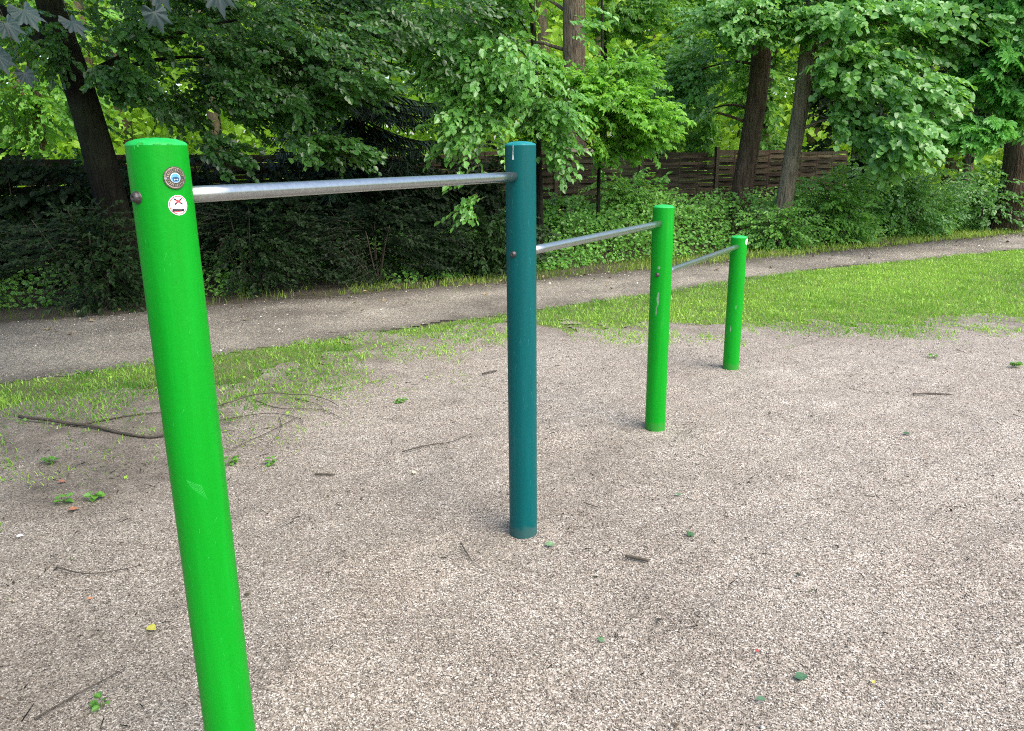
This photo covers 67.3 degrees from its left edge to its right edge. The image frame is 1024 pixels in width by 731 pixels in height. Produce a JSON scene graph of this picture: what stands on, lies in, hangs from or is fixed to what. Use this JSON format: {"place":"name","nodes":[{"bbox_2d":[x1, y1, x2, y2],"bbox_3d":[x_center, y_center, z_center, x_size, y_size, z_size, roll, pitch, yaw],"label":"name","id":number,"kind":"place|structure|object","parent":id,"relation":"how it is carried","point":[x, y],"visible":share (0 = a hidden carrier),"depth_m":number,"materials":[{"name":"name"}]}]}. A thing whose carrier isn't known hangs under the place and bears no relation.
{"place":"outdoors","nodes":[
{"label":"outdoors","id":0,"kind":"place"},
{"bbox_2d":[7,30,999,162],"label":"sky","id":1,"kind":"structure","parent":0,"point":[645,30],"materials":[{"name":"white"}]},
{"bbox_2d":[0,160,1011,331],"bbox_3d":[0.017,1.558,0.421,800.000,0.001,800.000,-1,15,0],"label":"ground","id":2,"kind":"structure","parent":0,"point":[318,292],"depth_m":10.08,"materials":[{"name":"green plant"}]},
{"bbox_2d":[0,220,54,301],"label":"shrub","id":3,"kind":"object","parent":2,"relation":"on","point":[9,257],"visible":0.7,"depth_m":8.34,"materials":[{"name":"green plant"}]},
{"bbox_2d":[0,196,217,317],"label":"shrub","id":4,"kind":"object","parent":2,"relation":"on","point":[98,257],"visible":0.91,"depth_m":8.50,"materials":[{"name":"green plant"}]},
{"bbox_2d":[0,0,235,87],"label":"broad maple","id":5,"kind":"object","parent":2,"relation":"on","point":[31,17],"visible":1,"depth_m":2.79,"materials":[{"name":"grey plant"}]},
{"bbox_2d":[0,137,505,289],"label":"hedge","id":6,"kind":"object","parent":2,"relation":"on","point":[16,210],"visible":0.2,"depth_m":11.04,"materials":[{"name":"green plant"}]},
{"bbox_2d":[0,0,522,301],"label":"leaning tree","id":7,"kind":"object","parent":2,"relation":"on","point":[240,77],"visible":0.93,"depth_m":8.83,"materials":[{"name":"green plant"}]},
{"bbox_2d":[195,182,358,298],"bbox_3d":[-3.311,-1.408,9.671,2.668,1.772,1.812,-1,15,0],"label":"shrub","id":8,"kind":"object","parent":2,"relation":"on","point":[273,260],"visible":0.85,"depth_m":9.48,"materials":[{"name":"green plant"}]},
{"bbox_2d":[253,0,467,275],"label":"spruce","id":9,"kind":"object","parent":2,"relation":"on","point":[380,138],"visible":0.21,"depth_m":11.43,"materials":[{"name":"green plant"}]},
{"bbox_2d":[291,194,481,290],"bbox_3d":[-1.724,-1.544,10.372,2.658,1.474,1.737,-1,15,0],"label":"shrub","id":10,"kind":"object","parent":2,"relation":"on","point":[373,270],"visible":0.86,"depth_m":10.23,"materials":[{"name":"green plant"}]},
{"bbox_2d":[0,147,847,277],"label":"woven fence","id":11,"kind":"object","parent":2,"relation":"on","point":[689,183],"visible":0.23,"depth_m":15.28,"materials":[{"name":"brown wood"}]},
{"bbox_2d":[397,204,560,279],"bbox_3d":[-0.475,-1.677,10.987,2.378,1.256,1.587,-1,15,0],"label":"shrub","id":12,"kind":"object","parent":2,"relation":"on","point":[494,246],"visible":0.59,"depth_m":10.71,"materials":[{"name":"green plant"}]},
{"bbox_2d":[375,0,618,269],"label":"glossy leaved tree","id":13,"kind":"object","parent":2,"relation":"on","point":[508,94],"visible":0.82,"depth_m":9.73,"materials":[{"name":"green plant"}]},
{"bbox_2d":[411,0,586,209],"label":"stout tree","id":14,"kind":"object","parent":2,"relation":"on","point":[572,49],"visible":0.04,"depth_m":15.71,"materials":[{"name":"green plant"}]},
{"bbox_2d":[0,177,999,308],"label":"ground cover","id":15,"kind":"object","parent":2,"relation":"on","point":[684,232],"visible":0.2,"depth_m":12.89,"materials":[{"name":"green plant"}]},
{"bbox_2d":[0,226,1023,334],"bbox_3d":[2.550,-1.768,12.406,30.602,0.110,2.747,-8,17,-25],"label":"verge grass","id":16,"kind":"structure","parent":2,"relation":"on","point":[814,248],"depth_m":11.91,"materials":[{"name":"green plant"}]},
{"bbox_2d":[543,187,594,253],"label":"shrub","id":17,"kind":"object","parent":2,"relation":"on","point":[552,205],"visible":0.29,"depth_m":13.10,"materials":[{"name":"green plant"}]},
{"bbox_2d":[508,0,695,253],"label":"young maple","id":18,"kind":"object","parent":2,"relation":"on","point":[618,108],"visible":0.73,"depth_m":11.75,"materials":[{"name":"green plant"}]},
{"bbox_2d":[565,167,694,248],"bbox_3d":[2.082,-2.669,13.978,2.520,1.807,1.367,-1,15,0],"label":"shrub","id":19,"kind":"object","parent":2,"relation":"on","point":[619,189],"visible":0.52,"depth_m":13.73,"materials":[{"name":"green plant"}]},
{"bbox_2d":[636,0,884,242],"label":"red barked tree","id":20,"kind":"object","parent":2,"relation":"on","point":[756,29],"visible":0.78,"depth_m":13.91,"materials":[{"name":"brown plant"}]},
{"bbox_2d":[719,2,812,217],"bbox_3d":[6.181,-6.650,18.216,2.932,6.603,2.650,-1,15,0],"label":"garden tree","id":21,"kind":"object","parent":2,"relation":"on","point":[739,75],"visible":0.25,"depth_m":18.08,"materials":[{"name":"green plant"}]},
{"bbox_2d":[736,199,832,251],"bbox_3d":[4.694,-2.339,13.354,1.818,1.081,0.895,-1,15,0],"label":"shrub","id":22,"kind":"object","parent":2,"relation":"on","point":[784,227],"visible":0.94,"depth_m":13.27,"materials":[{"name":"green plant"}]},
{"bbox_2d":[767,158,897,245],"bbox_3d":[5.888,-2.901,14.202,2.412,1.783,1.525,-1,15,0],"label":"shrub","id":23,"kind":"object","parent":2,"relation":"on","point":[831,205],"visible":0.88,"depth_m":14.03,"materials":[{"name":"green plant"}]},
{"bbox_2d":[794,0,922,218],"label":"garden tree","id":24,"kind":"object","parent":2,"relation":"on","point":[825,101],"visible":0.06,"depth_m":18.37,"materials":[{"name":"green plant"}]},
{"bbox_2d":[771,0,1018,246],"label":"grey barked tree","id":25,"kind":"object","parent":2,"relation":"on","point":[859,75],"visible":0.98,"depth_m":12.14,"materials":[{"name":"green plant"}]},
{"bbox_2d":[847,154,990,237],"bbox_3d":[7.978,-3.254,15.231,3.008,2.030,1.477,-1,15,0],"label":"shrub","id":26,"kind":"object","parent":2,"relation":"on","point":[913,199],"visible":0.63,"depth_m":15.12,"materials":[{"name":"green plant"}]},
{"bbox_2d":[903,26,1008,187],"bbox_3d":[11.591,-7.209,18.478,3.852,7.429,3.874,11,19,38],"label":"garden tree","id":27,"kind":"object","parent":2,"relation":"on","point":[967,159],"visible":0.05,"depth_m":18.84,"materials":[{"name":"green plant"}]},
{"bbox_2d":[916,0,1023,232],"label":"chestnut tree","id":28,"kind":"object","parent":2,"relation":"on","point":[996,76],"visible":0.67,"depth_m":12.50,"materials":[{"name":"green plant"}]},
{"bbox_2d":[931,158,1023,232],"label":"shrub","id":29,"kind":"object","parent":2,"relation":"on","point":[992,197],"visible":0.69,"depth_m":16.04,"materials":[{"name":"green plant"}]},
{"bbox_2d":[0,232,1023,383],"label":"path","id":30,"kind":"structure","parent":0,"point":[20,359],"depth_m":8.29,"materials":[{"name":"grey gravel"}]},
{"bbox_2d":[0,247,1023,595],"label":"lawn","id":31,"kind":"structure","parent":0,"point":[56,379],"depth_m":7.93,"materials":[{"name":"green plant"}]},
{"bbox_2d":[0,313,1023,730],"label":"gravel bed","id":32,"kind":"object","parent":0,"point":[758,371],"visible":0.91,"depth_m":3.30,"materials":[{"name":"grey gravel"}]},
{"bbox_2d":[39,456,59,462],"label":"weed","id":33,"kind":"object","parent":32,"relation":"on","point":[49,458],"visible":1,"depth_m":4.21,"materials":[{"name":"green plant"}]},
{"bbox_2d":[53,492,73,502],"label":"weed","id":34,"kind":"object","parent":32,"relation":"on","point":[69,499],"visible":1,"depth_m":3.69,"materials":[{"name":"green plant"}]},
{"bbox_2d":[34,667,125,718],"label":"twig","id":35,"kind":"object","parent":32,"relation":"on","point":[50,709],"visible":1,"depth_m":2.36,"materials":[{"name":"brown wood"}]},
{"bbox_2d":[83,491,105,501],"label":"weed","id":36,"kind":"object","parent":32,"relation":"on","point":[96,495],"visible":1,"depth_m":3.72,"materials":[{"name":"green plant"}]},
{"bbox_2d":[55,565,139,573],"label":"twig","id":37,"kind":"object","parent":32,"relation":"on","point":[91,573],"visible":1,"depth_m":3.07,"materials":[{"name":"brown wood"}]},
{"bbox_2d":[88,691,109,711],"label":"weed","id":38,"kind":"object","parent":32,"relation":"on","point":[94,706],"visible":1,"depth_m":2.31,"materials":[{"name":"green plant"}]},
{"bbox_2d":[18,412,233,437],"bbox_3d":[-2.435,0.356,4.845,1.486,0.037,0.520,-1,15,0],"label":"fallen branch","id":39,"kind":"object","parent":32,"relation":"on","point":[86,424],"visible":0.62,"depth_m":4.82,"materials":[{"name":"brown wood"}]},
{"bbox_2d":[146,623,155,629],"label":"fallen leaf","id":40,"kind":"object","parent":32,"relation":"on","point":[152,626],"visible":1,"depth_m":2.71,"materials":[{"name":"yellow plant"}]},
{"bbox_2d":[224,455,238,464],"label":"weed","id":41,"kind":"object","parent":32,"relation":"on","point":[235,458],"visible":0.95,"depth_m":4.16,"materials":[{"name":"green plant"}]},
{"bbox_2d":[221,413,302,451],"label":"fallen branch","id":42,"kind":"object","parent":32,"relation":"on","point":[267,432],"visible":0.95,"depth_m":4.87,"materials":[{"name":"brown wood"}]},
{"bbox_2d":[264,456,276,466],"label":"weed","id":43,"kind":"object","parent":32,"relation":"on","point":[272,462],"visible":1,"depth_m":4.13,"materials":[{"name":"green plant"}]},
{"bbox_2d":[218,392,340,417],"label":"fallen branch","id":44,"kind":"object","parent":32,"relation":"on","point":[280,393],"visible":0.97,"depth_m":5.25,"materials":[{"name":"brown wood"}]},
{"bbox_2d":[315,473,334,474],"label":"twig","id":45,"kind":"object","parent":32,"relation":"on","point":[324,474],"visible":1,"depth_m":3.97,"materials":[{"name":"wood"}]},
{"bbox_2d":[394,397,406,403],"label":"weed","id":46,"kind":"object","parent":32,"relation":"on","point":[397,401],"visible":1,"depth_m":5.17,"materials":[{"name":"green plant"}]},
{"bbox_2d":[124,138,747,730],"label":"pull up bars","id":47,"kind":"object","parent":32,"relation":"on","point":[166,196],"visible":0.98,"depth_m":1.83,"materials":[{"name":"green paint"}]},
{"bbox_2d":[402,434,470,451],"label":"twig","id":48,"kind":"object","parent":32,"relation":"on","point":[432,444],"visible":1,"depth_m":4.39,"materials":[{"name":"brown wood"}]},
{"bbox_2d":[460,542,472,561],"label":"twig","id":49,"kind":"object","parent":32,"relation":"on","point":[465,551],"visible":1,"depth_m":3.18,"materials":[{"name":"brown wood"}]},
{"bbox_2d":[0,331,1023,730],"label":"gravel debris","id":50,"kind":"object","parent":32,"relation":"on","point":[460,543],"visible":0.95,"depth_m":3.63,"materials":[{"name":"grey stone"}]},
{"bbox_2d":[545,541,555,545],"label":"fallen leaf","id":51,"kind":"object","parent":32,"relation":"on","point":[548,543],"visible":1,"depth_m":3.27,"materials":[{"name":"green plant"}]},
{"bbox_2d":[625,554,648,561],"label":"twig","id":52,"kind":"object","parent":32,"relation":"on","point":[637,558],"visible":1,"depth_m":3.11,"materials":[{"name":"wood"}]},
{"bbox_2d":[686,531,694,536],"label":"fallen leaf","id":53,"kind":"object","parent":32,"relation":"on","point":[689,533],"visible":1,"depth_m":3.29,"materials":[{"name":"green plant"}]},
{"bbox_2d":[756,696,764,700],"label":"fallen leaf","id":54,"kind":"object","parent":32,"relation":"on","point":[761,698],"visible":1,"depth_m":2.31,"materials":[{"name":"green plant"}]},
{"bbox_2d":[794,672,807,679],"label":"fallen leaf","id":55,"kind":"object","parent":32,"relation":"on","point":[800,675],"visible":1,"depth_m":2.40,"materials":[{"name":"green plant"}]},
{"bbox_2d":[912,393,952,394],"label":"twig","id":56,"kind":"object","parent":32,"relation":"on","point":[933,393],"visible":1,"depth_m":5.24,"materials":[{"name":"wood"}]},
{"bbox_2d":[1010,361,1022,365],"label":"weed","id":57,"kind":"object","parent":32,"relation":"on","point":[1016,364],"visible":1,"depth_m":5.84,"materials":[{"name":"green plant"}]},
{"bbox_2d":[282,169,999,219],"bbox_3d":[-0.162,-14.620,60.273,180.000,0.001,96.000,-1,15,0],"label":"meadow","id":58,"kind":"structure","parent":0,"point":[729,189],"depth_m":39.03,"materials":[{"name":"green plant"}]},
{"bbox_2d":[0,0,134,185],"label":"garden tree","id":59,"kind":"object","parent":58,"relation":"on","point":[36,101],"visible":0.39,"depth_m":14.98,"materials":[{"name":"green plant"}]},
{"bbox_2d":[0,0,1003,205],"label":"wood","id":60,"kind":"object","parent":58,"relation":"on","point":[137,118],"visible":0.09,"depth_m":27.08,"materials":[{"name":"green plant"}]},
{"bbox_2d":[550,0,711,201],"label":"thin tree","id":61,"kind":"object","parent":58,"relation":"on","point":[628,24],"visible":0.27,"depth_m":16.23,"materials":[{"name":"green plant"}]},
{"bbox_2d":[613,0,746,189],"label":"garden tree","id":62,"kind":"object","parent":58,"relation":"on","point":[669,27],"visible":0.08,"depth_m":17.22,"materials":[{"name":"green plant"}]}
]}

